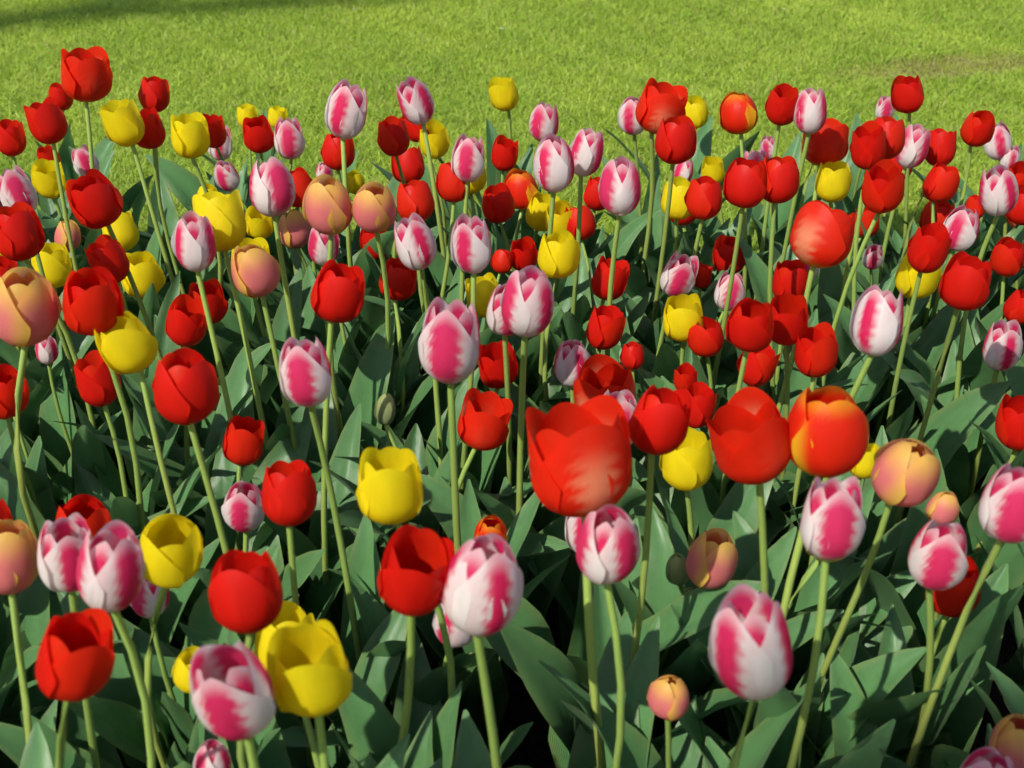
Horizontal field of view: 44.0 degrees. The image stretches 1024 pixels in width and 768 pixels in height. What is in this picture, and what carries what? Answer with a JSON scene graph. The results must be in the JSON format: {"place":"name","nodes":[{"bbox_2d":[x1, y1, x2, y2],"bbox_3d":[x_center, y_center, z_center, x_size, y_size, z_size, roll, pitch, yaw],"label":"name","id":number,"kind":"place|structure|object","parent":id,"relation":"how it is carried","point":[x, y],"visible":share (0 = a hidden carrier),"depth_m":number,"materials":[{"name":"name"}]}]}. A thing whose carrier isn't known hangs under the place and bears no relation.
{"place":"outdoors","nodes":[
{"label":"outdoors","id":0,"kind":"place"},
{"bbox_2d":[0,0,1023,255],"bbox_3d":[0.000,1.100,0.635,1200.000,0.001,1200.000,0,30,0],"label":"lawn","id":1,"kind":"structure","parent":0,"point":[984,60],"depth_m":4.51,"materials":[{"name":"green plant"}]},
{"bbox_2d":[56,452,1017,767],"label":"bed soil","id":2,"kind":"structure","parent":1,"relation":"on","point":[532,750],"depth_m":1.71,"materials":[{"name":"brown soil"}]},
{"bbox_2d":[0,364,56,522],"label":"tulip","id":3,"kind":"object","parent":2,"relation":"on","point":[44,502],"visible":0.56,"depth_m":1.69,"materials":[{"name":"green plant"}]},
{"bbox_2d":[0,519,57,767],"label":"tulip","id":4,"kind":"object","parent":2,"relation":"on","point":[19,571],"visible":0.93,"depth_m":1.17,"materials":[{"name":"orange plant"}]},
{"bbox_2d":[11,336,78,502],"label":"tulip","id":5,"kind":"object","parent":2,"relation":"on","point":[56,403],"visible":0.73,"depth_m":1.89,"materials":[{"name":"green plant"}]},
{"bbox_2d":[0,165,133,464],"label":"tulip","id":6,"kind":"object","parent":2,"relation":"on","point":[16,185],"visible":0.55,"depth_m":1.88,"materials":[{"name":"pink plant"}]},
{"bbox_2d":[19,608,115,767],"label":"tulip","id":7,"kind":"object","parent":2,"relation":"on","point":[75,659],"visible":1,"depth_m":0.94,"materials":[{"name":"red plant"}]},
{"bbox_2d":[0,498,140,733],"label":"tulip","id":8,"kind":"object","parent":2,"relation":"on","point":[33,604],"visible":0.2,"depth_m":1.55,"materials":[{"name":"green plant"}]},
{"bbox_2d":[37,46,132,270],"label":"tulip","id":9,"kind":"object","parent":2,"relation":"on","point":[86,76],"visible":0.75,"depth_m":2.23,"materials":[{"name":"red plant"}]},
{"bbox_2d":[0,201,177,504],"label":"tulip","id":10,"kind":"object","parent":2,"relation":"on","point":[22,236],"visible":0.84,"depth_m":1.65,"materials":[{"name":"red plant"}]},
{"bbox_2d":[20,512,182,767],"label":"tulip","id":11,"kind":"object","parent":2,"relation":"on","point":[61,540],"visible":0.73,"depth_m":1.14,"materials":[{"name":"pink plant"}]},
{"bbox_2d":[0,267,215,619],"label":"tulip","id":12,"kind":"object","parent":2,"relation":"on","point":[30,307],"visible":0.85,"depth_m":1.45,"materials":[{"name":"orange plant"}]},
{"bbox_2d":[31,494,219,767],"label":"tulip","id":13,"kind":"object","parent":2,"relation":"on","point":[93,512],"visible":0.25,"depth_m":1.52,"materials":[{"name":"red plant"}]},
{"bbox_2d":[73,350,178,527],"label":"tulip","id":14,"kind":"object","parent":2,"relation":"on","point":[95,386],"visible":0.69,"depth_m":1.65,"materials":[{"name":"red plant"}]},
{"bbox_2d":[53,168,198,449],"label":"tulip","id":15,"kind":"object","parent":2,"relation":"on","point":[95,198],"visible":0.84,"depth_m":1.73,"materials":[{"name":"red plant"}]},
{"bbox_2d":[76,520,204,767],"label":"tulip","id":16,"kind":"object","parent":2,"relation":"on","point":[110,570],"visible":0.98,"depth_m":1.02,"materials":[{"name":"pink plant"}]},
{"bbox_2d":[62,266,221,650],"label":"tulip","id":17,"kind":"object","parent":2,"relation":"on","point":[92,299],"visible":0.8,"depth_m":1.47,"materials":[{"name":"red plant"}]},
{"bbox_2d":[99,99,225,367],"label":"tulip","id":18,"kind":"object","parent":2,"relation":"on","point":[123,123],"visible":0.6,"depth_m":2.02,"materials":[{"name":"yellow plant"}]},
{"bbox_2d":[62,546,268,767],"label":"tulip","id":19,"kind":"object","parent":2,"relation":"on","point":[119,725],"visible":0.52,"depth_m":1.39,"materials":[{"name":"green plant"}]},
{"bbox_2d":[93,210,260,542],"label":"tulip","id":20,"kind":"object","parent":2,"relation":"on","point":[193,244],"visible":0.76,"depth_m":1.72,"materials":[{"name":"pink plant"}]},
{"bbox_2d":[57,513,298,767],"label":"tulip","id":21,"kind":"object","parent":2,"relation":"on","point":[171,544],"visible":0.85,"depth_m":1.22,"materials":[{"name":"yellow plant"}]},
{"bbox_2d":[84,234,275,493],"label":"tulip","id":22,"kind":"object","parent":2,"relation":"on","point":[107,252],"visible":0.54,"depth_m":1.91,"materials":[{"name":"green plant"}]},
{"bbox_2d":[120,294,258,548],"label":"tulip","id":23,"kind":"object","parent":2,"relation":"on","point":[186,324],"visible":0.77,"depth_m":1.71,"materials":[{"name":"red plant"}]},
{"bbox_2d":[157,112,257,377],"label":"tulip","id":24,"kind":"object","parent":2,"relation":"on","point":[190,137],"visible":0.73,"depth_m":1.97,"materials":[{"name":"yellow plant"}]},
{"bbox_2d":[92,311,324,646],"bbox_3d":[-0.392,0.198,1.601,0.280,0.637,0.168,23,37,34],"label":"tulip","id":25,"kind":"object","parent":2,"relation":"on","point":[127,343],"visible":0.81,"depth_m":1.47,"materials":[{"name":"yellow plant"}]},
{"bbox_2d":[152,348,278,656],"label":"tulip","id":26,"kind":"object","parent":2,"relation":"on","point":[185,386],"visible":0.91,"depth_m":1.27,"materials":[{"name":"red plant"}]},
{"bbox_2d":[189,641,275,767],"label":"tulip","id":27,"kind":"object","parent":2,"relation":"on","point":[232,691],"visible":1,"depth_m":0.90,"materials":[{"name":"pink plant"}]},
{"bbox_2d":[177,189,307,588],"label":"tulip","id":28,"kind":"object","parent":2,"relation":"on","point":[224,214],"visible":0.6,"depth_m":1.67,"materials":[{"name":"yellow plant"}]},
{"bbox_2d":[215,237,301,438],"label":"tulip","id":29,"kind":"object","parent":2,"relation":"on","point":[228,335],"visible":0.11,"depth_m":2.13,"materials":[{"name":"green plant"}]},
{"bbox_2d":[205,415,336,568],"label":"tulip","id":30,"kind":"object","parent":2,"relation":"on","point":[241,440],"visible":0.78,"depth_m":1.73,"materials":[{"name":"green plant"}]},
{"bbox_2d":[226,601,319,767],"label":"tulip","id":31,"kind":"object","parent":2,"relation":"on","point":[273,753],"visible":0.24,"depth_m":1.21,"materials":[{"name":"yellow plant"}]},
{"bbox_2d":[209,244,350,597],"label":"tulip","id":32,"kind":"object","parent":2,"relation":"on","point":[256,271],"visible":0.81,"depth_m":1.68,"materials":[{"name":"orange plant"}]},
{"bbox_2d":[138,481,430,621],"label":"tulip","id":33,"kind":"object","parent":2,"relation":"on","point":[242,510],"visible":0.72,"depth_m":1.60,"materials":[{"name":"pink plant"}]},
{"bbox_2d":[217,156,364,441],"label":"tulip","id":34,"kind":"object","parent":2,"relation":"on","point":[272,193],"visible":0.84,"depth_m":1.76,"materials":[{"name":"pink plant"}]},
{"bbox_2d":[220,228,363,381],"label":"tulip","id":35,"kind":"object","parent":2,"relation":"on","point":[318,253],"visible":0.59,"depth_m":2.14,"materials":[{"name":"green plant"}]},
{"bbox_2d":[178,460,406,767],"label":"tulip","id":36,"kind":"object","parent":2,"relation":"on","point":[289,497],"visible":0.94,"depth_m":1.37,"materials":[{"name":"red plant"}]},
{"bbox_2d":[226,259,384,640],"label":"tulip","id":37,"kind":"object","parent":2,"relation":"on","point":[337,293],"visible":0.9,"depth_m":1.64,"materials":[{"name":"green plant"}]},
{"bbox_2d":[208,550,409,767],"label":"tulip","id":38,"kind":"object","parent":2,"relation":"on","point":[245,592],"visible":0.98,"depth_m":0.99,"materials":[{"name":"red plant"}]},
{"bbox_2d":[270,79,393,361],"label":"tulip","id":39,"kind":"object","parent":2,"relation":"on","point":[345,111],"visible":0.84,"depth_m":2.10,"materials":[{"name":"pink plant"}]},
{"bbox_2d":[279,336,406,728],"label":"tulip","id":40,"kind":"object","parent":2,"relation":"on","point":[305,376],"visible":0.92,"depth_m":1.43,"materials":[{"name":"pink plant"}]},
{"bbox_2d":[264,181,429,453],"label":"tulip","id":41,"kind":"object","parent":2,"relation":"on","point":[373,207],"visible":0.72,"depth_m":1.74,"materials":[{"name":"orange plant"}]},
{"bbox_2d":[266,620,441,767],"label":"tulip","id":42,"kind":"object","parent":2,"relation":"on","point":[310,674],"visible":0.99,"depth_m":0.95,"materials":[{"name":"yellow plant"}]},
{"bbox_2d":[302,174,432,522],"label":"tulip","id":43,"kind":"object","parent":2,"relation":"on","point":[326,206],"visible":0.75,"depth_m":1.87,"materials":[{"name":"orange plant"}]},
{"bbox_2d":[280,576,498,748],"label":"tulip","id":44,"kind":"object","parent":2,"relation":"on","point":[430,688],"visible":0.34,"depth_m":1.42,"materials":[{"name":"green plant"}]},
{"bbox_2d":[330,525,462,767],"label":"tulip","id":45,"kind":"object","parent":2,"relation":"on","point":[416,561],"visible":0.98,"depth_m":1.05,"materials":[{"name":"red plant"}]},
{"bbox_2d":[379,257,447,448],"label":"tulip","id":46,"kind":"object","parent":2,"relation":"on","point":[401,277],"visible":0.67,"depth_m":1.92,"materials":[{"name":"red plant"}]},
{"bbox_2d":[361,212,501,537],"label":"tulip","id":47,"kind":"object","parent":2,"relation":"on","point":[415,244],"visible":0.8,"depth_m":1.81,"materials":[{"name":"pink plant"}]},
{"bbox_2d":[334,213,532,538],"bbox_3d":[-0.122,0.097,1.734,0.277,0.678,0.210,-19,35,-29],"label":"tulip","id":48,"kind":"object","parent":2,"relation":"on","point":[471,248],"visible":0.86,"depth_m":1.59,"materials":[{"name":"pink plant"}]},
{"bbox_2d":[338,447,532,767],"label":"tulip","id":49,"kind":"object","parent":2,"relation":"on","point":[389,490],"visible":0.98,"depth_m":1.30,"materials":[{"name":"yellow plant"}]},
{"bbox_2d":[396,76,494,323],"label":"tulip","id":50,"kind":"object","parent":2,"relation":"on","point":[415,101],"visible":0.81,"depth_m":2.12,"materials":[{"name":"pink plant"}]},
{"bbox_2d":[328,388,568,667],"bbox_3d":[-0.072,0.239,1.704,0.294,0.463,0.264,0,30,0],"label":"tulip","id":51,"kind":"object","parent":2,"relation":"on","point":[483,421],"visible":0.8,"depth_m":1.64,"materials":[{"name":"red plant"}]},
{"bbox_2d":[325,297,573,746],"bbox_3d":[-0.076,0.207,1.530,0.301,0.692,0.132,0,30,0],"label":"tulip","id":52,"kind":"object","parent":2,"relation":"on","point":[449,345],"visible":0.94,"depth_m":1.38,"materials":[{"name":"pink plant"}]},
{"bbox_2d":[362,180,561,430],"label":"tulip","id":53,"kind":"object","parent":2,"relation":"on","point":[415,196],"visible":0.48,"depth_m":1.95,"materials":[{"name":"red plant"}]},
{"bbox_2d":[441,533,522,767],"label":"tulip","id":54,"kind":"object","parent":2,"relation":"on","point":[482,594],"visible":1,"depth_m":1.00,"materials":[{"name":"pink plant"}]},
{"bbox_2d":[431,492,539,746],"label":"tulip","id":55,"kind":"object","parent":2,"relation":"on","point":[514,536],"visible":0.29,"depth_m":1.55,"materials":[{"name":"green plant"}]},
{"bbox_2d":[423,283,561,532],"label":"tulip","id":56,"kind":"object","parent":2,"relation":"on","point":[495,322],"visible":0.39,"depth_m":1.75,"materials":[{"name":"green plant"}]},
{"bbox_2d":[421,265,570,688],"bbox_3d":[-0.010,0.166,1.609,0.197,0.685,0.234,-15,33,-24],"label":"tulip","id":57,"kind":"object","parent":2,"relation":"on","point":[527,302],"visible":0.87,"depth_m":1.61,"materials":[{"name":"green plant"}]},
{"bbox_2d":[454,340,550,530],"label":"tulip","id":58,"kind":"object","parent":2,"relation":"on","point":[491,365],"visible":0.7,"depth_m":1.81,"materials":[{"name":"red plant"}]},
{"bbox_2d":[478,133,588,457],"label":"tulip","id":59,"kind":"object","parent":2,"relation":"on","point":[553,166],"visible":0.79,"depth_m":1.84,"materials":[{"name":"white plant"}]},
{"bbox_2d":[480,230,623,402],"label":"tulip","id":60,"kind":"object","parent":2,"relation":"on","point":[559,253],"visible":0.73,"depth_m":1.86,"materials":[{"name":"yellow plant"}]},
{"bbox_2d":[473,389,673,655],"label":"tulip","id":61,"kind":"object","parent":2,"relation":"on","point":[566,595],"visible":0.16,"depth_m":1.71,"materials":[{"name":"green plant"}]},
{"bbox_2d":[510,339,646,567],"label":"tulip","id":62,"kind":"object","parent":2,"relation":"on","point":[572,357],"visible":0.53,"depth_m":1.77,"materials":[{"name":"pink plant"}]},
{"bbox_2d":[508,395,659,767],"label":"tulip","id":63,"kind":"object","parent":2,"relation":"on","point":[580,461],"visible":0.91,"depth_m":1.15,"materials":[{"name":"red plant"}]},
{"bbox_2d":[547,128,628,371],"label":"tulip","id":64,"kind":"object","parent":2,"relation":"on","point":[586,146],"visible":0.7,"depth_m":2.02,"materials":[{"name":"green plant"}]},
{"bbox_2d":[549,156,643,402],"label":"tulip","id":65,"kind":"object","parent":2,"relation":"on","point":[619,188],"visible":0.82,"depth_m":1.76,"materials":[{"name":"white plant"}]},
{"bbox_2d":[568,504,640,767],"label":"tulip","id":66,"kind":"object","parent":2,"relation":"on","point":[608,548],"visible":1,"depth_m":1.15,"materials":[{"name":"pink plant"}]},
{"bbox_2d":[485,517,768,767],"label":"tulip","id":67,"kind":"object","parent":2,"relation":"on","point":[699,606],"visible":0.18,"depth_m":1.47,"materials":[{"name":"green plant"}]},
{"bbox_2d":[566,508,718,739],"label":"tulip","id":68,"kind":"object","parent":2,"relation":"on","point":[667,577],"visible":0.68,"depth_m":1.51,"materials":[{"name":"green plant"}]},
{"bbox_2d":[500,385,795,753],"bbox_3d":[0.129,0.325,1.342,0.184,0.676,0.289,-25,38,-36],"label":"tulip","id":69,"kind":"object","parent":2,"relation":"on","point":[658,422],"visible":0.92,"depth_m":1.35,"materials":[{"name":"green plant"}]},
{"bbox_2d":[581,115,715,355],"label":"tulip","id":70,"kind":"object","parent":2,"relation":"on","point":[675,140],"visible":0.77,"depth_m":1.94,"materials":[{"name":"red plant"}]},
{"bbox_2d":[602,96,713,312],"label":"tulip","id":71,"kind":"object","parent":2,"relation":"on","point":[628,123],"visible":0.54,"depth_m":2.48,"materials":[{"name":"green plant"}]},
{"bbox_2d":[621,78,712,319],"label":"tulip","id":72,"kind":"object","parent":2,"relation":"on","point":[657,102],"visible":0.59,"depth_m":2.09,"materials":[{"name":"red plant"}]},
{"bbox_2d":[620,293,723,419],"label":"tulip","id":73,"kind":"object","parent":2,"relation":"on","point":[682,314],"visible":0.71,"depth_m":1.87,"materials":[{"name":"yellow plant"}]},
{"bbox_2d":[636,176,721,387],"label":"tulip","id":74,"kind":"object","parent":2,"relation":"on","point":[703,198],"visible":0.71,"depth_m":1.94,"materials":[{"name":"red plant"}]},
{"bbox_2d":[539,660,821,767],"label":"tulip","id":75,"kind":"object","parent":2,"relation":"on","point":[668,698],"visible":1,"depth_m":1.29,"materials":[{"name":"green plant"}]},
{"bbox_2d":[614,526,796,733],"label":"tulip","id":76,"kind":"object","parent":2,"relation":"on","point":[687,666],"visible":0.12,"depth_m":1.49,"materials":[{"name":"green plant"}]},
{"bbox_2d":[659,157,772,388],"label":"tulip","id":77,"kind":"object","parent":2,"relation":"on","point":[745,183],"visible":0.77,"depth_m":1.80,"materials":[{"name":"red plant"}]},
{"bbox_2d":[654,298,803,542],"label":"tulip","id":78,"kind":"object","parent":2,"relation":"on","point":[749,325],"visible":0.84,"depth_m":1.68,"materials":[{"name":"red plant"}]},
{"bbox_2d":[672,293,813,531],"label":"tulip","id":79,"kind":"object","parent":2,"relation":"on","point":[790,312],"visible":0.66,"depth_m":1.62,"materials":[{"name":"red plant"}]},
{"bbox_2d":[709,583,792,767],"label":"tulip","id":80,"kind":"object","parent":2,"relation":"on","point":[750,653],"visible":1,"depth_m":0.94,"materials":[{"name":"pink plant"}]},
{"bbox_2d":[663,499,843,741],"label":"tulip","id":81,"kind":"object","parent":2,"relation":"on","point":[710,556],"visible":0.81,"depth_m":1.41,"materials":[{"name":"orange plant"}]},
{"bbox_2d":[628,427,885,627],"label":"tulip","id":82,"kind":"object","parent":2,"relation":"on","point":[686,466],"visible":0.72,"depth_m":1.55,"materials":[{"name":"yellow plant"}]},
{"bbox_2d":[678,386,868,767],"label":"tulip","id":83,"kind":"object","parent":2,"relation":"on","point":[828,427],"visible":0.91,"depth_m":1.22,"materials":[{"name":"red plant"}]},
{"bbox_2d":[702,476,895,767],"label":"tulip","id":84,"kind":"object","parent":2,"relation":"on","point":[833,525],"visible":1,"depth_m":1.10,"materials":[{"name":"pink plant"}]},
{"bbox_2d":[736,155,865,405],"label":"tulip","id":85,"kind":"object","parent":2,"relation":"on","point":[783,176],"visible":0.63,"depth_m":1.81,"materials":[{"name":"red plant"}]},
{"bbox_2d":[701,200,901,544],"bbox_3d":[0.408,0.095,1.724,0.266,0.692,0.255,0,30,0],"label":"tulip","id":86,"kind":"object","parent":2,"relation":"on","point":[822,235],"visible":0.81,"depth_m":1.60,"materials":[{"name":"red plant"}]},
{"bbox_2d":[670,439,944,756],"bbox_3d":[0.338,0.297,1.417,0.306,0.649,0.143,19,35,30],"label":"tulip","id":87,"kind":"object","parent":2,"relation":"on","point":[906,473],"visible":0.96,"depth_m":1.26,"materials":[{"name":"orange plant"}]},
{"bbox_2d":[706,387,925,766],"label":"tulip","id":88,"kind":"object","parent":2,"relation":"on","point":[748,429],"visible":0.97,"depth_m":1.25,"materials":[{"name":"red plant"}]},
{"bbox_2d":[730,284,906,611],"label":"tulip","id":89,"kind":"object","parent":2,"relation":"on","point":[876,321],"visible":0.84,"depth_m":1.42,"materials":[{"name":"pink plant"}]},
{"bbox_2d":[732,484,916,693],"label":"tulip","id":90,"kind":"object","parent":2,"relation":"on","point":[806,593],"visible":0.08,"depth_m":1.56,"materials":[{"name":"green plant"}]},
{"bbox_2d":[767,322,881,575],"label":"tulip","id":91,"kind":"object","parent":2,"relation":"on","point":[816,352],"visible":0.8,"depth_m":1.62,"materials":[{"name":"red plant"}]},
{"bbox_2d":[782,159,928,441],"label":"tulip","id":92,"kind":"object","parent":2,"relation":"on","point":[882,186],"visible":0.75,"depth_m":1.86,"materials":[{"name":"red plant"}]},
{"bbox_2d":[817,120,932,319],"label":"tulip","id":93,"kind":"object","parent":2,"relation":"on","point":[867,147],"visible":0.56,"depth_m":1.96,"materials":[{"name":"red plant"}]},
{"bbox_2d":[804,518,985,767],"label":"tulip","id":94,"kind":"object","parent":2,"relation":"on","point":[937,559],"visible":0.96,"depth_m":1.31,"materials":[{"name":"pink plant"}]},
{"bbox_2d":[823,253,975,435],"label":"tulip","id":95,"kind":"object","parent":2,"relation":"on","point":[927,344],"visible":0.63,"depth_m":2.09,"materials":[{"name":"green plant"}]},
{"bbox_2d":[839,163,959,334],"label":"tulip","id":96,"kind":"object","parent":2,"relation":"on","point":[941,182],"visible":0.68,"depth_m":2.13,"materials":[{"name":"red plant"}]},
{"bbox_2d":[815,222,1010,520],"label":"tulip","id":97,"kind":"object","parent":2,"relation":"on","point":[950,429],"visible":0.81,"depth_m":1.79,"materials":[{"name":"green plant"}]},
{"bbox_2d":[868,449,959,687],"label":"tulip","id":98,"kind":"object","parent":2,"relation":"on","point":[940,504],"visible":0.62,"depth_m":1.56,"materials":[{"name":"green plant"}]},
{"bbox_2d":[855,251,991,558],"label":"tulip","id":99,"kind":"object","parent":2,"relation":"on","point":[964,283],"visible":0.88,"depth_m":1.51,"materials":[{"name":"red plant"}]},
{"bbox_2d":[829,556,1023,754],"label":"tulip","id":100,"kind":"object","parent":2,"relation":"on","point":[995,603],"visible":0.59,"depth_m":1.45,"materials":[{"name":"green plant"}]},
{"bbox_2d":[830,462,1023,767],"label":"tulip","id":101,"kind":"object","parent":2,"relation":"on","point":[1001,511],"visible":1,"depth_m":1.25,"materials":[{"name":"green plant"}]},
{"bbox_2d":[881,164,1018,485],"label":"tulip","id":102,"kind":"object","parent":2,"relation":"on","point":[998,192],"visible":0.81,"depth_m":1.92,"materials":[{"name":"green plant"}]},
{"bbox_2d":[894,289,1023,397],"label":"tulip","id":103,"kind":"object","parent":2,"relation":"on","point":[972,358],"visible":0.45,"depth_m":2.01,"materials":[{"name":"green plant"}]},
{"bbox_2d":[920,319,1022,530],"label":"tulip","id":104,"kind":"object","parent":2,"relation":"on","point":[1002,349],"visible":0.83,"depth_m":1.86,"materials":[{"name":"green plant"}]},
{"bbox_2d":[947,394,1023,589],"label":"tulip","id":105,"kind":"object","parent":2,"relation":"on","point":[1009,425],"visible":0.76,"depth_m":1.68,"materials":[{"name":"green plant"}]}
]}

